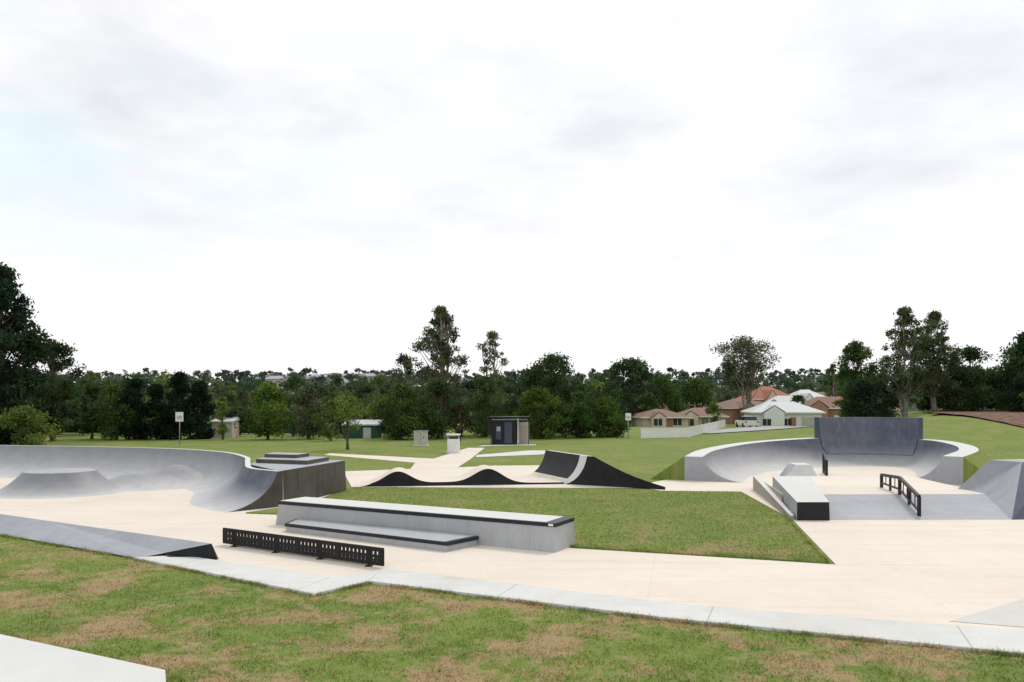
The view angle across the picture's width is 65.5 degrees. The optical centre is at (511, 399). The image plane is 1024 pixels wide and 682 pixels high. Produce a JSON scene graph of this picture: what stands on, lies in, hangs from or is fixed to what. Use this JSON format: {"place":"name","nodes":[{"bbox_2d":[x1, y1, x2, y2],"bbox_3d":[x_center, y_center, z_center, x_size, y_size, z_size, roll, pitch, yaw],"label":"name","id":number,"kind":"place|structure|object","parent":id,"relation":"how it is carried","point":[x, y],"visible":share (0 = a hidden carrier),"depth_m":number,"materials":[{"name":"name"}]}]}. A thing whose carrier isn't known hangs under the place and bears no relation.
{"place":"outdoors","nodes":[
{"label":"outdoors","id":0,"kind":"place"},
{"bbox_2d":[246,508,277,514],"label":"grass island","id":1,"kind":"structure","parent":0,"point":[274,511],"depth_m":21.10,"materials":[{"name":"plant"}]},
{"bbox_2d":[476,450,544,456],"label":"concrete path","id":2,"kind":"structure","parent":0,"point":[533,452],"depth_m":44.30,"materials":[{"name":"concrete"}]},
{"bbox_2d":[0,386,1023,681],"bbox_3d":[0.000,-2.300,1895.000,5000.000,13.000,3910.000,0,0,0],"label":"grass ground","id":3,"kind":"structure","parent":0,"point":[636,454],"depth_m":10.73,"materials":[{"name":"green plant"}]},
{"bbox_2d":[0,309,38,409],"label":"dark eucalyptus tree","id":4,"kind":"object","parent":3,"relation":"on","point":[9,363],"visible":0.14,"depth_m":54.99,"materials":[{"name":"green plant"}]},
{"bbox_2d":[0,262,57,444],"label":"dark eucalyptus tree","id":5,"kind":"object","parent":3,"relation":"on","point":[16,380],"visible":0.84,"depth_m":50.03,"materials":[{"name":"green plant"}]},
{"bbox_2d":[0,403,60,445],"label":"shrub","id":6,"kind":"object","parent":3,"relation":"on","point":[26,413],"visible":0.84,"depth_m":47.76,"materials":[{"name":"green plant"}]},
{"bbox_2d":[27,338,88,440],"bbox_3d":[-33.392,-0.708,57.925,4.158,7.590,4.624,0,0,0],"label":"eucalyptus tree","id":7,"kind":"object","parent":3,"relation":"on","point":[52,395],"visible":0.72,"depth_m":57.92,"materials":[{"name":"green plant"}]},
{"bbox_2d":[0,634,165,681],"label":"concrete slab","id":8,"kind":"structure","parent":3,"relation":"on","point":[22,660],"depth_m":8.66,"materials":[{"name":"white concrete"}]},
{"bbox_2d":[78,382,113,438],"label":"broadleaf tree","id":9,"kind":"object","parent":3,"relation":"on","point":[92,390],"visible":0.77,"depth_m":60.66,"materials":[{"name":"green plant"}]},
{"bbox_2d":[85,383,141,439],"bbox_3d":[-29.922,1.016,60.156,4.016,4.640,3.868,0,0,0],"label":"broadleaf tree","id":10,"kind":"object","parent":3,"relation":"on","point":[113,394],"visible":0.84,"depth_m":59.41,"materials":[{"name":"green plant"}]},
{"bbox_2d":[117,377,155,439],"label":"cypress tree","id":11,"kind":"object","parent":3,"relation":"on","point":[135,386],"visible":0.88,"depth_m":59.60,"materials":[{"name":"green plant"}]},
{"bbox_2d":[134,383,174,439],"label":"cypress tree","id":12,"kind":"object","parent":3,"relation":"on","point":[156,392],"visible":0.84,"depth_m":59.85,"materials":[{"name":"green plant"}]},
{"bbox_2d":[157,370,197,439],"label":"cypress tree","id":13,"kind":"object","parent":3,"relation":"on","point":[175,397],"visible":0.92,"depth_m":60.09,"materials":[{"name":"green plant"}]},
{"bbox_2d":[182,378,218,439],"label":"cypress tree","id":14,"kind":"object","parent":3,"relation":"on","point":[199,399],"visible":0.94,"depth_m":60.75,"materials":[{"name":"green plant"}]},
{"bbox_2d":[214,396,229,439],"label":"tree","id":15,"kind":"object","parent":3,"relation":"on","point":[222,426],"visible":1,"depth_m":59.86,"materials":[{"name":"green plant"}]},
{"bbox_2d":[210,417,240,437],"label":"garden shed","id":16,"kind":"structure","parent":3,"relation":"on","point":[230,423],"depth_m":63.20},
{"bbox_2d":[38,423,419,433],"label":"green boundary fence","id":17,"kind":"object","parent":3,"relation":"on","point":[284,431],"visible":0.04,"depth_m":69.66,"materials":[{"name":"metal"}]},
{"bbox_2d":[134,556,380,595],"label":"kerb","id":18,"kind":"structure","parent":3,"relation":"on","point":[312,584],"depth_m":13.39,"materials":[{"name":"concrete"}]},
{"bbox_2d":[243,381,294,439],"bbox_3d":[-18.225,0.825,59.829,4.069,4.506,3.371,0,0,0],"label":"broadleaf tree","id":19,"kind":"object","parent":3,"relation":"on","point":[266,429],"visible":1,"depth_m":59.54,"materials":[{"name":"green plant"}]},
{"bbox_2d":[281,384,333,438],"bbox_3d":[-15.706,1.011,60.943,3.595,4.449,3.580,0,0,22],"label":"broadleaf tree","id":20,"kind":"object","parent":3,"relation":"on","point":[307,394],"visible":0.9,"depth_m":60.68,"materials":[{"name":"green plant"}]},
{"bbox_2d":[39,399,605,435],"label":"shrub row","id":21,"kind":"object","parent":3,"relation":"on","point":[74,423],"visible":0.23,"depth_m":65.62,"materials":[{"name":"green plant"}]},
{"bbox_2d":[5,369,647,423],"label":"tree belt","id":22,"kind":"object","parent":3,"relation":"on","point":[364,387],"visible":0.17,"depth_m":96.31,"materials":[{"name":"green plant"}]},
{"bbox_2d":[311,399,343,440],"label":"tree","id":23,"kind":"object","parent":3,"relation":"on","point":[321,420],"visible":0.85,"depth_m":57.95,"materials":[{"name":"green plant"}]},
{"bbox_2d":[320,389,370,449],"bbox_3d":[-9.948,1.187,48.072,2.963,3.747,3.579,0,0,0],"label":"tree","id":24,"kind":"object","parent":3,"relation":"on","point":[343,402],"visible":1,"depth_m":47.55,"materials":[{"name":"green plant"}]},
{"bbox_2d":[341,420,381,437],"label":"garden shed","id":25,"kind":"structure","parent":3,"relation":"on","point":[369,429],"depth_m":62.00,"materials":[{"name":"green metal"}]},
{"bbox_2d":[373,380,427,439],"bbox_3d":[-8.462,0.917,60.208,4.265,4.873,4.196,0,0,0],"label":"broadleaf tree","id":26,"kind":"object","parent":3,"relation":"on","point":[408,419],"visible":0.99,"depth_m":59.50,"materials":[{"name":"green plant"}]},
{"bbox_2d":[380,352,427,434],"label":"eucalyptus tree","id":27,"kind":"object","parent":3,"relation":"on","point":[405,361],"visible":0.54,"depth_m":66.72,"materials":[{"name":"green plant"}]},
{"bbox_2d":[413,431,428,445],"bbox_3d":[-5.950,2.510,52.000,1.000,0.980,0.700,0,0,0],"label":"electrical cabinet","id":28,"kind":"object","parent":3,"relation":"on","point":[420,438],"visible":1,"depth_m":51.73,"materials":[{"name":"metal"}]},
{"bbox_2d":[408,305,470,435],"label":"eucalyptus tree","id":29,"kind":"object","parent":3,"relation":"on","point":[441,348],"visible":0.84,"depth_m":65.36,"materials":[{"name":"green plant"}]},
{"bbox_2d":[413,378,466,438],"bbox_3d":[-5.643,0.708,61.154,4.077,4.798,4.196,0,0,-36],"label":"broadleaf tree","id":30,"kind":"object","parent":3,"relation":"on","point":[438,424],"visible":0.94,"depth_m":60.53,"materials":[{"name":"green plant"}]},
{"bbox_2d":[452,403,467,440],"bbox_3d":[-3.744,1.623,58.052,1.234,2.876,0.954,0,0,-13],"label":"red leaf shrub","id":31,"kind":"object","parent":3,"relation":"on","point":[459,407],"visible":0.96,"depth_m":57.95,"materials":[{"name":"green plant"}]},
{"bbox_2d":[325,448,625,487],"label":"concrete path","id":32,"kind":"structure","parent":3,"relation":"on","point":[447,465],"depth_m":33.70,"materials":[{"name":"beige concrete"}]},
{"bbox_2d":[446,434,460,452],"bbox_3d":[-3.300,2.465,45.000,0.800,1.070,0.800,0,0,0],"label":"rubbish bin","id":33,"kind":"object","parent":32,"relation":"on","point":[453,444],"visible":1,"depth_m":44.67,"materials":[{"name":"metal"}]},
{"bbox_2d":[360,465,563,486],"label":"roller ramp","id":34,"kind":"structure","parent":32,"relation":"on","point":[477,475],"depth_m":27.97,"materials":[{"name":"black concrete"}]},
{"bbox_2d":[526,450,580,480],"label":"jump ramp","id":35,"kind":"structure","parent":32,"relation":"on","point":[559,465],"depth_m":29.84,"materials":[{"name":"grey concrete"}]},
{"bbox_2d":[563,455,664,489],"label":"jump ramp","id":36,"kind":"structure","parent":32,"relation":"on","point":[592,470],"depth_m":27.60,"materials":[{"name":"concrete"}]},
{"bbox_2d":[463,374,507,436],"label":"broadleaf tree","id":37,"kind":"object","parent":3,"relation":"on","point":[483,383],"visible":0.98,"depth_m":63.63,"materials":[{"name":"green plant"}]},
{"bbox_2d":[474,330,509,423],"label":"slender eucalyptus tree","id":38,"kind":"object","parent":3,"relation":"on","point":[491,335],"visible":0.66,"depth_m":67.77,"materials":[{"name":"green plant"}]},
{"bbox_2d":[5,366,998,415],"bbox_3d":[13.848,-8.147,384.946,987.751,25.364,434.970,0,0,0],"label":"distant forest","id":39,"kind":"object","parent":3,"relation":"on","point":[795,381],"visible":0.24,"depth_m":312.78,"materials":[{"name":"green plant"}]},
{"bbox_2d":[489,416,529,444],"bbox_3d":[-0.150,2.065,54.000,2.700,1.870,2.000,0,0,0],"label":"amenities shelter","id":40,"kind":"object","parent":3,"relation":"on","point":[504,431],"visible":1,"depth_m":53.20,"materials":[{"name":"metal"}]},
{"bbox_2d":[497,422,511,442],"bbox_3d":[-0.513,2.200,53.183,1.026,1.400,0.043,0,0,-1],"label":"door","id":41,"kind":"structure","parent":40,"relation":"in","point":[508,425],"depth_m":53.18,"materials":[{"name":"metal"}]},
{"bbox_2d":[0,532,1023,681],"bbox_3d":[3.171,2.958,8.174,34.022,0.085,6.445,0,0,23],"label":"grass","id":42,"kind":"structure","parent":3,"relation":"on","point":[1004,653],"depth_m":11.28,"materials":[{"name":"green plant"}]},
{"bbox_2d":[512,384,564,438],"bbox_3d":[2.007,1.106,61.084,4.290,4.665,3.102,0,0,6],"label":"broadleaf tree","id":43,"kind":"object","parent":3,"relation":"on","point":[540,395],"visible":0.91,"depth_m":60.68,"materials":[{"name":"green plant"}]},
{"bbox_2d":[513,351,584,435],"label":"broadleaf tree","id":44,"kind":"object","parent":3,"relation":"on","point":[552,378],"visible":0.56,"depth_m":65.25,"materials":[{"name":"green plant"}]},
{"bbox_2d":[265,373,849,394],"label":"distant houses","id":45,"kind":"structure","parent":3,"relation":"on","point":[273,378],"depth_m":401.77,"materials":[{"name":"paint"}]},
{"bbox_2d":[547,389,600,437],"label":"broadleaf tree","id":46,"kind":"object","parent":3,"relation":"on","point":[579,413],"visible":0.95,"depth_m":62.52,"materials":[{"name":"green plant"}]},
{"bbox_2d":[326,486,828,563],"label":"grass island","id":47,"kind":"structure","parent":3,"relation":"on","point":[661,531],"depth_m":20.44,"materials":[{"name":"green plant"}]},
{"bbox_2d":[570,517,830,562],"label":"grass","id":48,"kind":"structure","parent":47,"relation":"on","point":[811,544],"depth_m":15.65,"materials":[{"name":"green plant"}]},
{"bbox_2d":[567,384,597,433],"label":"broadleaf tree","id":49,"kind":"object","parent":3,"relation":"on","point":[588,389],"visible":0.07,"depth_m":69.52,"materials":[{"name":"green plant"}]},
{"bbox_2d":[589,373,628,413],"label":"spreading tree","id":50,"kind":"object","parent":3,"relation":"on","point":[606,387],"visible":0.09,"depth_m":111.67,"materials":[{"name":"green plant"}]},
{"bbox_2d":[587,394,632,437],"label":"broadleaf tree","id":51,"kind":"object","parent":3,"relation":"on","point":[612,427],"visible":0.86,"depth_m":63.41,"materials":[{"name":"green plant"}]},
{"bbox_2d":[606,356,666,422],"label":"spreading tree","id":52,"kind":"object","parent":3,"relation":"on","point":[638,374],"visible":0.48,"depth_m":116.58,"materials":[{"name":"green plant"}]},
{"bbox_2d":[631,417,688,426],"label":"walls","id":53,"kind":"structure","parent":3,"relation":"on","point":[640,422],"depth_m":104.79,"materials":[{"name":"brick"}]},
{"bbox_2d":[631,409,692,417],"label":"roof","id":54,"kind":"structure","parent":53,"relation":"on","point":[654,412],"depth_m":105.45,"materials":[{"name":"brown tile"}]},
{"bbox_2d":[637,372,690,412],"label":"spreading tree","id":55,"kind":"object","parent":3,"relation":"on","point":[675,403],"visible":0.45,"depth_m":123.71,"materials":[{"name":"green plant"}]},
{"bbox_2d":[641,420,724,438],"bbox_3d":[17.706,2.575,72.812,2.953,0.850,28.282,0,0,28],"label":"white boundary fence","id":56,"kind":"object","parent":3,"relation":"on","point":[693,431],"visible":0.93,"depth_m":62.17,"materials":[{"name":"paint"}]},
{"bbox_2d":[674,376,717,410],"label":"spreading tree","id":57,"kind":"object","parent":3,"relation":"on","point":[694,385],"visible":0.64,"depth_m":129.98,"materials":[{"name":"green plant"}]},
{"bbox_2d":[369,568,1023,655],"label":"kerb","id":58,"kind":"structure","parent":3,"relation":"on","point":[956,637],"depth_m":10.86,"materials":[{"name":"concrete"}]},
{"bbox_2d":[698,417,725,426],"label":"walls","id":59,"kind":"structure","parent":3,"relation":"on","point":[700,420],"depth_m":108.53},
{"bbox_2d":[678,408,728,416],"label":"roof","id":60,"kind":"structure","parent":59,"relation":"on","point":[699,412],"depth_m":109.58,"materials":[{"name":"brown tile"}]},
{"bbox_2d":[704,398,722,422],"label":"tree","id":61,"kind":"object","parent":3,"relation":"on","point":[713,408],"visible":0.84,"depth_m":103.24,"materials":[{"name":"green plant"}]},
{"bbox_2d":[715,374,739,402],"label":"eucalyptus tree","id":62,"kind":"object","parent":3,"relation":"on","point":[727,392],"visible":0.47,"depth_m":174.98,"materials":[{"name":"green plant"}]},
{"bbox_2d":[719,409,738,423],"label":"walls","id":63,"kind":"structure","parent":3,"relation":"on","point":[733,414],"depth_m":137.72,"materials":[{"name":"brick"}]},
{"bbox_2d":[703,399,761,408],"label":"roof","id":64,"kind":"structure","parent":63,"relation":"on","point":[733,404],"depth_m":140.41,"materials":[{"name":"brown tile"}]},
{"bbox_2d":[709,335,781,409],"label":"spreading eucalyptus tree","id":65,"kind":"object","parent":3,"relation":"on","point":[744,378],"visible":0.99,"depth_m":126.53,"materials":[{"name":"green plant"}]},
{"bbox_2d":[735,416,758,426],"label":"parked car","id":66,"kind":"object","parent":3,"relation":"on","point":[744,421],"visible":0.91,"depth_m":95.29,"materials":[{"name":"white paint"}]},
{"bbox_2d":[763,406,784,425],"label":"front gable","id":67,"kind":"structure","parent":3,"relation":"on","point":[775,415],"depth_m":107.96,"materials":[{"name":"white paint"}]},
{"bbox_2d":[744,413,821,426],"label":"walls","id":68,"kind":"structure","parent":3,"relation":"on","point":[798,416],"depth_m":108.92,"materials":[{"name":"white paint"}]},
{"bbox_2d":[740,402,825,412],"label":"roof","id":69,"kind":"structure","parent":68,"relation":"on","point":[790,407],"depth_m":110.33,"materials":[{"name":"white paint"}]},
{"bbox_2d":[790,417,813,425],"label":"door","id":70,"kind":"structure","parent":68,"relation":"attached to","point":[807,421],"depth_m":108.69,"materials":[{"name":"grey paint"}]},
{"bbox_2d":[820,363,843,396],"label":"eucalyptus tree","id":71,"kind":"object","parent":3,"relation":"on","point":[831,376],"visible":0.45,"depth_m":133.67,"materials":[{"name":"green plant"}]},
{"bbox_2d":[828,409,841,416],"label":"walls","id":72,"kind":"structure","parent":3,"relation":"on","point":[832,412],"depth_m":122.06,"materials":[{"name":"brick"}]},
{"bbox_2d":[803,397,842,408],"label":"roof","id":73,"kind":"structure","parent":72,"relation":"on","point":[827,402],"depth_m":124.25,"materials":[{"name":"brown tile"}]},
{"bbox_2d":[832,339,881,416],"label":"eucalyptus tree","id":74,"kind":"object","parent":3,"relation":"on","point":[858,352],"visible":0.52,"depth_m":81.52,"materials":[{"name":"green plant"}]},
{"bbox_2d":[837,377,894,416],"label":"dark shrub tree","id":75,"kind":"object","parent":3,"relation":"on","point":[861,393],"visible":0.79,"depth_m":73.30,"materials":[{"name":"green plant"}]},
{"bbox_2d":[869,380,902,416],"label":"broadleaf tree","id":76,"kind":"object","parent":3,"relation":"on","point":[895,404],"visible":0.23,"depth_m":76.42,"materials":[{"name":"green plant"}]},
{"bbox_2d":[876,305,932,416],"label":"eucalyptus tree","id":77,"kind":"object","parent":3,"relation":"on","point":[905,381],"visible":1,"depth_m":74.54,"materials":[{"name":"green plant"}]},
{"bbox_2d":[908,310,962,410],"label":"eucalyptus tree","id":78,"kind":"object","parent":3,"relation":"on","point":[933,363],"visible":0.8,"depth_m":75.29,"materials":[{"name":"green plant"}]},
{"bbox_2d":[927,410,1023,426],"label":"mulched garden bed","id":79,"kind":"object","parent":3,"relation":"on","point":[1012,417],"visible":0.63,"depth_m":61.63,"materials":[{"name":"brown soil"}]},
{"bbox_2d":[898,363,1012,410],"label":"shrub row","id":80,"kind":"object","parent":79,"relation":"on","point":[924,404],"visible":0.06,"depth_m":81.67,"materials":[{"name":"green plant"}]},
{"bbox_2d":[935,363,994,410],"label":"broadleaf tree","id":81,"kind":"object","parent":79,"relation":"on","point":[970,377],"visible":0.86,"depth_m":75.42,"materials":[{"name":"green plant"}]},
{"bbox_2d":[941,344,1003,409],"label":"broadleaf tree","id":82,"kind":"object","parent":79,"relation":"on","point":[971,354],"visible":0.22,"depth_m":79.52,"materials":[{"name":"green plant"}]},
{"bbox_2d":[989,330,1023,410],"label":"broadleaf tree","id":83,"kind":"object","parent":3,"relation":"on","point":[1014,352],"visible":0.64,"depth_m":76.11,"materials":[{"name":"green plant"}]},
{"bbox_2d":[993,372,1023,411],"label":"broadleaf tree","id":84,"kind":"object","parent":3,"relation":"on","point":[1018,406],"visible":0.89,"depth_m":71.86,"materials":[{"name":"green plant"}]},
{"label":"walls","id":85,"kind":"object","parent":3,"relation":"on","visible":0},
{"bbox_2d":[735,386,790,399],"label":"roof","id":86,"kind":"structure","parent":85,"relation":"on","point":[764,392],"depth_m":157.29,"materials":[{"name":"tile"}]},
{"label":"walls","id":87,"kind":"object","parent":3,"relation":"on","visible":0},
{"bbox_2d":[789,390,825,400],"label":"roof","id":88,"kind":"structure","parent":87,"relation":"on","point":[805,393],"depth_m":156.18,"materials":[{"name":"white paint"}]},
{"bbox_2d":[0,466,1023,629],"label":"skatepark floor","id":89,"kind":"structure","parent":0,"point":[937,571],"depth_m":14.64,"materials":[{"name":"beige concrete"}]},
{"bbox_2d":[0,468,124,498],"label":"volcano ramp","id":90,"kind":"structure","parent":89,"relation":"on","point":[57,483],"depth_m":24.90,"materials":[{"name":"concrete"}]},
{"bbox_2d":[0,514,217,559],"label":"concrete bank","id":91,"kind":"structure","parent":89,"relation":"on","point":[122,543],"depth_m":16.14,"materials":[{"name":"grey concrete"}]},
{"bbox_2d":[0,445,283,512],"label":"curved quarter pipe","id":92,"kind":"object","parent":89,"relation":"on","point":[231,482],"visible":0.81,"depth_m":29.44,"materials":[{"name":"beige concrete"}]},
{"bbox_2d":[108,465,203,491],"bbox_3d":[-11.550,2.648,27.500,5.900,0.745,5.800,0,0,0],"label":"rolling hump","id":93,"kind":"object","parent":89,"relation":"on","point":[171,477],"visible":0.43,"depth_m":26.98,"materials":[{"name":"concrete"}]},
{"bbox_2d":[251,460,345,499],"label":"platform block","id":94,"kind":"structure","parent":89,"relation":"on","point":[320,479],"depth_m":24.20,"materials":[{"name":"concrete"}]},
{"bbox_2d":[256,452,328,464],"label":"concrete step block","id":95,"kind":"structure","parent":94,"relation":"on","point":[289,458],"depth_m":25.36,"materials":[{"name":"grey concrete"}]},
{"bbox_2d":[223,528,383,566],"bbox_3d":[-4.066,2.817,15.365,4.336,0.366,0.367,0,0,32],"label":"grind rail","id":96,"kind":"object","parent":89,"relation":"on","point":[320,550],"visible":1,"depth_m":15.15,"materials":[{"name":"black metal"}]},
{"bbox_2d":[285,519,478,551],"bbox_3d":[-3.096,2.897,17.138,4.993,0.207,0.913,0,0,28],"label":"manual pad","id":97,"kind":"object","parent":89,"relation":"on","point":[436,541],"visible":1,"depth_m":16.73,"materials":[{"name":"concrete"}]},
{"bbox_2d":[276,497,575,552],"bbox_3d":[-2.171,2.709,17.770,7.398,0.582,0.998,0,0,28],"label":"grind ledge","id":98,"kind":"object","parent":89,"relation":"on","point":[543,533],"visible":0.97,"depth_m":16.93,"materials":[{"name":"concrete"}]},
{"bbox_2d":[753,476,793,519],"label":"wall","id":99,"kind":"structure","parent":89,"relation":"on","point":[764,491],"depth_m":23.26,"materials":[{"name":"beige concrete"}]},
{"bbox_2d":[773,476,829,519],"bbox_3d":[7.876,2.650,21.911,1.112,0.700,4.608,0,0,15],"label":"hubba ledge","id":100,"kind":"object","parent":89,"relation":"on","point":[806,498],"visible":0.87,"depth_m":20.70,"materials":[{"name":"grey concrete"}]},
{"bbox_2d":[651,438,992,484],"bbox_3d":[13.657,2.396,33.582,12.871,1.207,13.100,0,0,23],"label":"concrete bowl","id":101,"kind":"object","parent":89,"relation":"on","point":[949,462],"visible":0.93,"depth_m":33.43,"materials":[{"name":"grey concrete"}]},
{"bbox_2d":[814,417,922,454],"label":"bowl extension wall","id":102,"kind":"structure","parent":101,"relation":"on","point":[872,435],"depth_m":37.08,"materials":[{"name":"concrete"}]},
{"bbox_2d":[760,475,1009,519],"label":"raised deck with bank","id":103,"kind":"structure","parent":89,"relation":"on","point":[858,497],"depth_m":21.37,"materials":[{"name":"beige concrete"}]},
{"bbox_2d":[880,473,920,515],"bbox_3d":[10.640,2.525,21.872,0.112,0.850,3.592,0,0,11],"label":"grind rail","id":104,"kind":"object","parent":103,"relation":"on","point":[910,490],"visible":1,"depth_m":21.37,"materials":[{"name":"black metal"}]},
{"bbox_2d":[951,599,1023,626],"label":"smooth concrete patch","id":105,"kind":"object","parent":89,"relation":"on","point":[1010,614],"visible":1,"depth_m":10.98,"materials":[{"name":"white concrete"}]},
{"bbox_2d":[958,459,1023,519],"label":"pyramid ramp","id":106,"kind":"structure","parent":89,"relation":"on","point":[999,483],"depth_m":21.72,"materials":[{"name":"grey concrete"}]},
{"bbox_2d":[0,0,1023,385],"label":"sky","id":107,"kind":"structure","parent":0,"point":[255,186],"materials":[{"name":"white"}]},
{"bbox_2d":[705,426,813,432],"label":"road","id":108,"kind":"structure","parent":0,"point":[746,429],"depth_m":81.25,"materials":[{"name":"grey asphalt"}]},
{"bbox_2d":[779,463,816,475],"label":"kicker ramp","id":109,"kind":"structure","parent":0,"point":[798,469],"depth_m":30.20,"materials":[{"name":"concrete"}]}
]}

